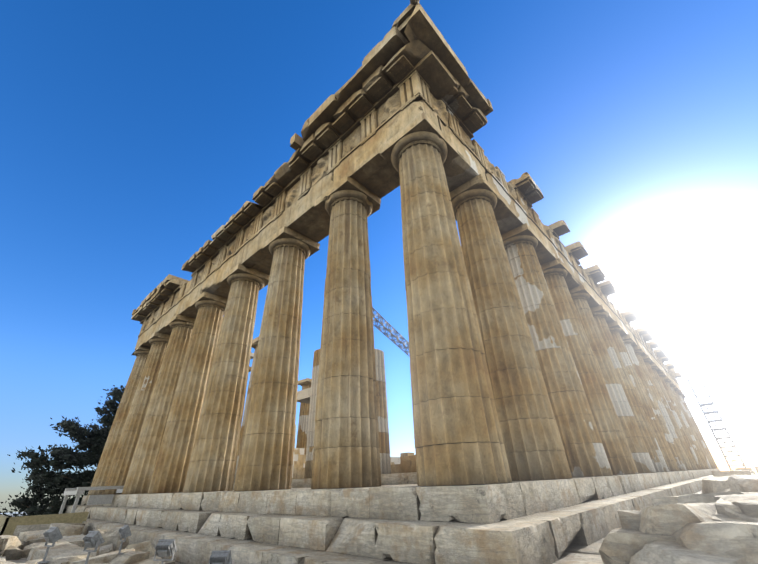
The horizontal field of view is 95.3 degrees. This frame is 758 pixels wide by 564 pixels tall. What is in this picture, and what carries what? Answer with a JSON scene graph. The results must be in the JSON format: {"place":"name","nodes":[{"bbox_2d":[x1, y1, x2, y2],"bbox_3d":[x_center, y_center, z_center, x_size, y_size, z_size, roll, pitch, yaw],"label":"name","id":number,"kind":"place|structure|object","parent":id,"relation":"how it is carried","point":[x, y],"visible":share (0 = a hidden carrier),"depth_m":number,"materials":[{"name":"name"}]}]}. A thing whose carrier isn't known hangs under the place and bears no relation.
{"place":"outdoors","nodes":[
{"label":"outdoors","id":0,"kind":"place"},
{"bbox_2d":[0,512,26,562],"bbox_3d":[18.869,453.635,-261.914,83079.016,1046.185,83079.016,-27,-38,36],"label":"ground","id":1,"kind":"structure","parent":0,"point":[22,560],"depth_m":10.78,"materials":[{"name":"grey"}]},
{"bbox_2d":[0,512,88,535],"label":"wall","id":2,"kind":"structure","parent":1,"relation":"on","point":[8,525],"depth_m":16.15,"materials":[{"name":"beige stone"}]},
{"bbox_2d":[0,385,125,516],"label":"tree","id":3,"kind":"object","parent":1,"relation":"on","point":[54,483],"depth_m":28.28,"materials":[{"name":"green plant"}]},
{"bbox_2d":[59,486,123,513],"bbox_3d":[-16.284,12.903,19.747,3.600,2.060,2.700,-27,-38,36],"label":"shelter frame","id":4,"kind":"object","parent":1,"relation":"on","point":[96,499],"visible":0.67,"depth_m":18.94,"materials":[{"name":"white paint"}]},
{"bbox_2d":[0,466,757,563],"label":"loose blocks","id":5,"kind":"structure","parent":1,"relation":"on","point":[715,521],"depth_m":3.58,"materials":[{"name":"stone"}]},
{"bbox_2d":[37,525,231,563],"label":"floodlights","id":6,"kind":"object","parent":5,"relation":"on","point":[163,547],"visible":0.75,"depth_m":5.33,"materials":[{"name":"grey metal"}]},
{"bbox_2d":[64,468,719,563],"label":"stepped base","id":7,"kind":"object","parent":1,"relation":"on","point":[399,518],"visible":0.81,"depth_m":7.45,"materials":[{"name":"stone"}]},
{"bbox_2d":[293,387,416,478],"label":"stone walls","id":8,"kind":"structure","parent":7,"relation":"on","point":[404,463],"depth_m":21.33,"materials":[{"name":"stone"}]},
{"bbox_2d":[88,131,717,494],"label":"columns","id":9,"kind":"structure","parent":7,"relation":"on","point":[523,366],"depth_m":12.78,"materials":[{"name":"stone"}]},
{"bbox_2d":[131,3,685,396],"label":"entablature","id":10,"kind":"structure","parent":9,"relation":"on","point":[411,42],"depth_m":15.04,"materials":[{"name":"beige stone"}]},
{"bbox_2d":[145,90,630,329],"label":"metopes","id":11,"kind":"object","parent":10,"relation":"on","point":[389,107],"visible":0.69,"depth_m":15.88,"materials":[{"name":"stone"}]},
{"bbox_2d":[139,70,678,383],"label":"triglyphs","id":12,"kind":"object","parent":10,"relation":"on","point":[414,83],"visible":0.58,"depth_m":16.75,"materials":[{"name":"stone"}]},
{"bbox_2d":[410,0,419,4],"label":"roof ornament","id":13,"kind":"object","parent":10,"relation":"attached to","point":[414,2],"visible":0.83,"depth_m":12.24,"materials":[{"name":"stone"}]},
{"bbox_2d":[372,307,745,470],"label":"crane","id":14,"kind":"object","parent":1,"relation":"on","point":[389,330],"visible":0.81,"depth_m":84.99,"materials":[{"name":"metal"}]},
{"bbox_2d":[0,0,757,512],"label":"sky","id":15,"kind":"structure","parent":0,"point":[132,132],"materials":[{"name":"blue"}]}
]}

